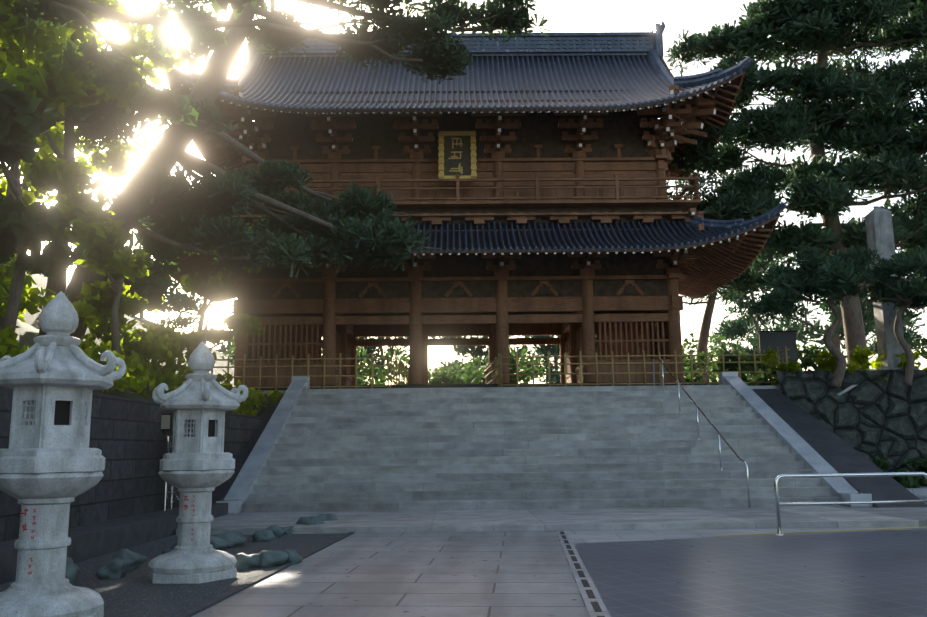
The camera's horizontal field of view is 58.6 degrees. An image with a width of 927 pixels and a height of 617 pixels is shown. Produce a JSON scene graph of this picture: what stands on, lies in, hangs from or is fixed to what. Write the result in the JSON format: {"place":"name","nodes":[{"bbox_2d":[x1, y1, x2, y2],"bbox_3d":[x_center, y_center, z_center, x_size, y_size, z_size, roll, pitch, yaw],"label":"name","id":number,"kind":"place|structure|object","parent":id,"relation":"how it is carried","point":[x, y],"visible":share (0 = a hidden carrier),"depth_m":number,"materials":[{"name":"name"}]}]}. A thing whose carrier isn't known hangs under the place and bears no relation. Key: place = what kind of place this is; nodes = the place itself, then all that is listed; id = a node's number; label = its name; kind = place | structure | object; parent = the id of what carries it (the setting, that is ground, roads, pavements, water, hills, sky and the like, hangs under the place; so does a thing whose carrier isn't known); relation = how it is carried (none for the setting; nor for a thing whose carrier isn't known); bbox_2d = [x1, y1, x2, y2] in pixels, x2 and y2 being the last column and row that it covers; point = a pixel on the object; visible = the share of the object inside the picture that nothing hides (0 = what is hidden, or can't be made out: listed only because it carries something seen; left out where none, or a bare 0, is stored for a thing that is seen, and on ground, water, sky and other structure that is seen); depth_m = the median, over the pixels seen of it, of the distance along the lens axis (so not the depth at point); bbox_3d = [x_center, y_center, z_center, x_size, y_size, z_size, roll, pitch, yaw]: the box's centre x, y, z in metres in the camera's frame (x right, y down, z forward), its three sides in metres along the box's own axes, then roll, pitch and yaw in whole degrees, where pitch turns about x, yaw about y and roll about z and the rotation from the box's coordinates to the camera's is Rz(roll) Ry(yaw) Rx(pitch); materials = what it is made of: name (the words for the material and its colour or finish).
{"place":"outdoors","nodes":[
{"label":"outdoors","id":0,"kind":"place"},
{"bbox_2d":[0,273,270,412],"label":"slope","id":1,"kind":"structure","parent":0,"point":[27,332],"depth_m":22.49,"materials":[{"name":"green plant"}]},
{"bbox_2d":[0,3,52,179],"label":"tree leaves","id":2,"kind":"object","parent":1,"relation":"on","point":[12,61],"visible":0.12,"depth_m":16.73,"materials":[{"name":"green plant"}]},
{"bbox_2d":[0,70,87,331],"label":"tree leaves","id":3,"kind":"object","parent":1,"relation":"on","point":[23,125],"depth_m":11.92,"materials":[{"name":"green plant"}]},
{"bbox_2d":[24,51,87,292],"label":"tree leaves","id":4,"kind":"object","parent":1,"relation":"on","point":[60,119],"depth_m":26.64,"materials":[{"name":"green plant"}]},
{"bbox_2d":[0,121,141,319],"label":"tree leaves","id":5,"kind":"object","parent":1,"relation":"on","point":[117,159],"depth_m":22.01,"materials":[{"name":"green plant"}]},
{"bbox_2d":[0,0,144,324],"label":"tree leaves","id":6,"kind":"object","parent":1,"relation":"on","point":[61,90],"depth_m":14.62,"materials":[{"name":"green plant"}]},
{"bbox_2d":[26,201,152,365],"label":"tree leaves","id":7,"kind":"object","parent":1,"relation":"on","point":[104,243],"depth_m":16.07,"materials":[{"name":"green plant"}]},
{"bbox_2d":[8,0,181,334],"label":"tree leaves","id":8,"kind":"object","parent":1,"relation":"on","point":[142,46],"depth_m":17.88,"materials":[{"name":"green plant"}]},
{"bbox_2d":[0,242,282,415],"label":"bush","id":9,"kind":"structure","parent":1,"relation":"on","point":[140,348],"depth_m":16.41,"materials":[{"name":"green plant"}]},
{"bbox_2d":[107,217,204,345],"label":"tree leaves","id":10,"kind":"object","parent":1,"relation":"on","point":[153,287],"depth_m":19.61,"materials":[{"name":"green plant"}]},
{"bbox_2d":[144,222,261,331],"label":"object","id":11,"kind":"object","parent":1,"relation":"on","point":[216,284],"depth_m":24.17,"materials":[{"name":"green plant"}]},
{"bbox_2d":[156,312,264,364],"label":"tree leaves","id":12,"kind":"object","parent":1,"relation":"on","point":[245,324],"depth_m":20.91,"materials":[{"name":"green plant"}]},
{"bbox_2d":[57,0,550,338],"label":"leaning pine","id":13,"kind":"object","parent":1,"relation":"on","point":[176,195],"depth_m":20.61,"materials":[{"name":"green plant"}]},
{"bbox_2d":[12,0,315,126],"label":"foliage","id":14,"kind":"object","parent":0,"point":[118,74],"depth_m":9.91,"materials":[{"name":"green plant"}]},
{"bbox_2d":[192,531,589,616],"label":"path","id":15,"kind":"structure","parent":0,"point":[415,577],"depth_m":8.29,"materials":[{"name":"grey stone"}]},
{"bbox_2d":[177,532,354,616],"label":"path edge strip","id":16,"kind":"object","parent":15,"relation":"on","point":[208,604],"depth_m":8.14,"materials":[{"name":"stone"}]},
{"bbox_2d":[247,171,670,385],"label":"plank walls","id":17,"kind":"structure","parent":0,"point":[432,193],"depth_m":27.72,"materials":[{"name":"brown wood"}]},
{"bbox_2d":[0,0,926,384],"label":"sky","id":18,"kind":"structure","parent":0,"point":[695,16],"materials":[{"name":"white"}]},
{"bbox_2d":[216,372,872,513],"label":"stair side ramps","id":19,"kind":"object","parent":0,"point":[236,498],"visible":0.56,"depth_m":19.12,"materials":[{"name":"grey concrete"}]},
{"bbox_2d":[176,385,926,534],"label":"stair steps","id":20,"kind":"structure","parent":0,"point":[550,458],"depth_m":18.26,"materials":[{"name":"grey stone"}]},
{"bbox_2d":[653,357,750,507],"bbox_3d":[5.599,2.685,20.254,0.100,3.772,7.359,0,-10,-1],"label":"stair handrail","id":21,"kind":"object","parent":20,"relation":"on","point":[727,443],"visible":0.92,"depth_m":19.24,"materials":[{"name":"silver metal"}]},
{"bbox_2d":[261,385,856,394],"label":"terrace","id":22,"kind":"structure","parent":0,"point":[753,387],"depth_m":23.59,"materials":[{"name":"grey stone"}]},
{"bbox_2d":[69,243,214,332],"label":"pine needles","id":23,"kind":"object","parent":22,"relation":"on","point":[176,301],"depth_m":67.22,"materials":[{"name":"green plant"}]},
{"bbox_2d":[215,304,235,354],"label":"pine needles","id":24,"kind":"object","parent":22,"relation":"on","point":[223,348],"visible":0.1,"depth_m":73.84,"materials":[{"name":"green plant"}]},
{"bbox_2d":[357,336,447,383],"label":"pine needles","id":25,"kind":"object","parent":22,"relation":"on","point":[370,349],"depth_m":80.78,"materials":[{"name":"green plant"}]},
{"bbox_2d":[233,381,718,389],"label":"gate platform","id":26,"kind":"structure","parent":22,"relation":"on","point":[441,385],"depth_m":25.20,"materials":[{"name":"stone"}]},
{"bbox_2d":[136,56,778,385],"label":"wooden gate building","id":27,"kind":"structure","parent":26,"relation":"on","point":[569,321],"depth_m":26.93,"materials":[{"name":"brown wood"}]},
{"bbox_2d":[438,131,476,178],"bbox_3d":[-0.202,-5.039,27.303,1.260,1.854,0.524,0,-10,-1],"label":"sign frame","id":28,"kind":"object","parent":27,"relation":"attached to","point":[472,135],"visible":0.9,"depth_m":27.29,"materials":[{"name":"gold metal"}]},
{"bbox_2d":[444,136,470,175],"bbox_3d":[-0.203,-5.030,27.331,1.000,1.626,0.402,0,-10,-1],"label":"gate plaque","id":29,"kind":"object","parent":27,"relation":"attached to","point":[464,161],"depth_m":27.31,"materials":[{"name":"black wood"}]},
{"bbox_2d":[137,55,779,261],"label":"gate roof tiles","id":30,"kind":"object","parent":27,"relation":"on","point":[273,82],"visible":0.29,"depth_m":27.85,"materials":[{"name":"grey tile"}]},
{"bbox_2d":[140,22,786,232],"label":"gate roof ridges","id":31,"kind":"object","parent":30,"relation":"on","point":[650,44],"visible":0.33,"depth_m":31.25,"materials":[{"name":"grey tile"}]},
{"bbox_2d":[165,72,778,324],"bbox_3d":[-0.237,-4.704,30.642,19.300,9.860,11.100,0,-10,-1],"label":"dark timber gate","id":32,"kind":"object","parent":27,"relation":"attached to","point":[377,129],"visible":0.15,"depth_m":27.17,"materials":[{"name":"brown wood"}]},
{"bbox_2d":[181,81,772,298],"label":"white gate tips","id":33,"kind":"object","parent":27,"relation":"attached to","point":[498,145],"visible":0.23,"depth_m":26.54,"materials":[{"name":"white paint"}]},
{"bbox_2d":[270,322,651,362],"bbox_3d":[-0.154,1.582,28.112,13.010,2.300,0.164,-1,-10,1],"label":"lattice window","id":34,"kind":"structure","parent":26,"relation":"on","point":[320,340],"depth_m":28.13,"materials":[{"name":"red wood"}]},
{"bbox_2d":[428,336,529,383],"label":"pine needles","id":35,"kind":"object","parent":22,"relation":"on","point":[464,350],"depth_m":77.22,"materials":[{"name":"green plant"}]},
{"bbox_2d":[211,346,790,389],"bbox_3d":[0.792,2.219,26.775,17.517,1.180,5.261,-1,-10,3],"label":"bamboo fence","id":36,"kind":"object","parent":22,"relation":"on","point":[491,376],"visible":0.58,"depth_m":24.88,"materials":[{"name":"brown wood"}]},
{"bbox_2d":[220,333,804,384],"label":"shrubs","id":37,"kind":"object","parent":22,"relation":"on","point":[459,375],"visible":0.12,"depth_m":49.17,"materials":[{"name":"green plant"}]},
{"bbox_2d":[509,335,560,382],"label":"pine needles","id":38,"kind":"object","parent":22,"relation":"on","point":[541,350],"depth_m":80.76,"materials":[{"name":"green plant"}]},
{"bbox_2d":[667,192,715,381],"bbox_3d":[10.818,-0.780,37.026,5.730,10.666,1.413,-2,-10,7],"label":"pine trunk","id":39,"kind":"object","parent":22,"relation":"on","point":[702,345],"visible":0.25,"depth_m":36.91,"materials":[{"name":"brown plant"}]},
{"bbox_2d":[666,156,802,304],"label":"pine needles","id":40,"kind":"object","parent":39,"relation":"attached to","point":[764,263],"visible":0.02,"depth_m":37.36,"materials":[{"name":"green plant"}]},
{"bbox_2d":[708,261,818,373],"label":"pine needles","id":41,"kind":"object","parent":22,"relation":"on","point":[735,328],"depth_m":69.77,"materials":[{"name":"green plant"}]},
{"bbox_2d":[757,330,796,383],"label":"notice board posts","id":42,"kind":"object","parent":22,"relation":"on","point":[772,332],"visible":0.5,"depth_m":26.28,"materials":[{"name":"grey metal"}]},
{"bbox_2d":[759,332,797,363],"bbox_3d":[9.987,1.260,26.241,1.150,1.000,0.060,-1,-10,1],"label":"sign board","id":43,"kind":"object","parent":42,"relation":"attached to","point":[775,340],"visible":0.57,"depth_m":26.24,"materials":[{"name":"grey"}]},
{"bbox_2d":[664,0,926,369],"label":"tall pine","id":44,"kind":"object","parent":22,"relation":"on","point":[888,144],"depth_m":29.07,"materials":[{"name":"green plant"}]},
{"bbox_2d":[683,337,926,487],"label":"shrubs","id":45,"kind":"object","parent":22,"relation":"on","point":[920,464],"visible":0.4,"depth_m":26.69,"materials":[{"name":"green plant"}]},
{"bbox_2d":[781,266,871,387],"bbox_3d":[10.211,0.514,23.109,3.347,3.412,1.012,-1,-10,1],"label":"tree trunk","id":46,"kind":"object","parent":22,"relation":"on","point":[838,355],"visible":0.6,"depth_m":23.03,"materials":[{"name":"brown plant"}]},
{"bbox_2d":[749,245,926,324],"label":"pine needles","id":47,"kind":"object","parent":46,"relation":"attached to","point":[839,273],"visible":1,"depth_m":22.72,"materials":[{"name":"green plant"}]},
{"bbox_2d":[749,215,921,350],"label":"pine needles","id":48,"kind":"object","parent":22,"relation":"on","point":[868,318],"depth_m":45.59,"materials":[{"name":"green plant"}]},
{"bbox_2d":[760,345,926,385],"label":"wall shrubs","id":49,"kind":"object","parent":22,"relation":"on","point":[859,355],"depth_m":24.00,"materials":[{"name":"green plant"}]},
{"bbox_2d":[865,206,918,369],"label":"stone pillar","id":50,"kind":"structure","parent":22,"relation":"on","point":[879,229],"depth_m":24.58,"materials":[{"name":"grey stone"}]},
{"bbox_2d":[866,273,925,359],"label":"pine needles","id":51,"kind":"object","parent":22,"relation":"on","point":[908,338],"visible":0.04,"depth_m":64.54,"materials":[{"name":"green plant"}]},
{"bbox_2d":[868,276,926,385],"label":"tree trunk","id":52,"kind":"object","parent":22,"relation":"on","point":[909,372],"visible":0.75,"depth_m":22.77,"materials":[{"name":"brown plant"}]},
{"bbox_2d":[853,247,926,312],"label":"pine needles","id":53,"kind":"object","parent":52,"relation":"attached to","point":[916,288],"visible":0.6,"depth_m":22.99,"materials":[{"name":"green plant"}]},
{"bbox_2d":[567,496,926,542],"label":"curb","id":54,"kind":"structure","parent":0,"point":[603,536],"depth_m":12.62,"materials":[{"name":"grey concrete"}]},
{"bbox_2d":[556,530,610,616],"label":"drain channel","id":55,"kind":"object","parent":54,"relation":"on","point":[588,601],"visible":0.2,"depth_m":8.16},
{"bbox_2d":[560,531,604,616],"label":"drain slots","id":56,"kind":"object","parent":55,"relation":"on","point":[595,605],"visible":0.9,"depth_m":8.19,"materials":[{"name":"black metal"}]},
{"bbox_2d":[573,529,926,616],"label":"dark plaza tiles","id":57,"kind":"object","parent":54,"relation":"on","point":[758,576],"depth_m":8.46,"materials":[{"name":"grey tile"}]},
{"bbox_2d":[774,472,926,535],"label":"steel barrier","id":58,"kind":"object","parent":57,"relation":"on","point":[777,503],"visible":0.96,"depth_m":12.41,"materials":[{"name":"silver metal"}]},
{"bbox_2d":[715,527,926,535],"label":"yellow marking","id":59,"kind":"object","parent":54,"relation":"on","point":[821,531],"visible":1,"depth_m":12.57,"materials":[{"name":"yellow"}]},
{"bbox_2d":[767,369,926,485],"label":"rubble retaining wall","id":60,"kind":"structure","parent":54,"relation":"on","point":[870,416],"depth_m":23.39,"materials":[{"name":"grey stone"}]},
{"bbox_2d":[906,486,926,495],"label":"hedge planter kerb","id":61,"kind":"structure","parent":54,"relation":"on","point":[921,491],"depth_m":21.08,"materials":[{"name":"grey concrete"}]},
{"label":"ground surface","id":62,"kind":"structure","parent":0,"visible":0},
{"bbox_2d":[0,503,227,583],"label":"plinth wall","id":63,"kind":"structure","parent":62,"relation":"on","point":[89,541],"depth_m":11.13,"materials":[{"name":"stone"}]},
{"bbox_2d":[163,434,179,510],"bbox_3d":[-4.918,2.823,14.257,0.900,1.295,0.336,-1,-10,1],"label":"light truss","id":64,"kind":"object","parent":63,"relation":"on","point":[168,436],"visible":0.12,"depth_m":14.17,"materials":[{"name":"silver metal"}]},
{"bbox_2d":[0,386,264,541],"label":"block retaining wall","id":65,"kind":"structure","parent":62,"relation":"on","point":[128,439],"depth_m":12.75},
{"bbox_2d":[161,413,173,452],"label":"flood lights","id":66,"kind":"object","parent":65,"relation":"attached to","point":[171,421],"visible":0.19,"depth_m":14.32},
{"bbox_2d":[161,415,169,428],"bbox_3d":[-4.871,2.136,13.989,1.020,0.690,0.554,-1,-10,1],"label":"floodlight glass","id":67,"kind":"object","parent":66,"relation":"attached to","point":[165,421],"visible":0.21,"depth_m":14.30,"materials":[{"name":"grey glass"}]},
{"bbox_2d":[0,533,346,616],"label":"gravel bed","id":68,"kind":"object","parent":62,"relation":"on","point":[137,592],"depth_m":8.33,"materials":[{"name":"grey gravel"}]},
{"bbox_2d":[0,291,125,616],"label":"stone lantern","id":69,"kind":"object","parent":68,"relation":"on","point":[50,471],"depth_m":6.34,"materials":[{"name":"grey stone"}]},
{"bbox_2d":[20,508,36,573],"bbox_3d":[-3.336,1.769,6.293,0.175,0.489,0.027,-5,-10,22],"label":"engraved lettering","id":70,"kind":"object","parent":69,"relation":"attached to","point":[33,523],"visible":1,"depth_m":6.30,"materials":[{"name":"red paint"}]},
{"bbox_2d":[148,341,248,583],"bbox_3d":[-2.880,1.602,8.952,1.085,2.515,0.981,-1,-10,1],"label":"stone lantern","id":71,"kind":"object","parent":68,"relation":"on","point":[199,465],"depth_m":8.72,"materials":[{"name":"grey stone"}]},
{"bbox_2d":[181,495,194,540],"bbox_3d":[-2.906,2.201,8.696,0.166,0.472,0.025,-3,-10,12],"label":"engraved lettering","id":72,"kind":"object","parent":71,"relation":"attached to","point":[186,496],"visible":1,"depth_m":8.71,"materials":[{"name":"red paint"}]},
{"bbox_2d":[65,514,337,584],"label":"border rocks","id":73,"kind":"object","parent":68,"relation":"on","point":[121,563],"visible":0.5,"depth_m":9.49,"materials":[{"name":"grey stone"}]},
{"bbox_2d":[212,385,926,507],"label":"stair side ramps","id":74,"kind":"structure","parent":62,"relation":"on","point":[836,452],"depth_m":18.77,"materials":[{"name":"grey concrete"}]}
]}

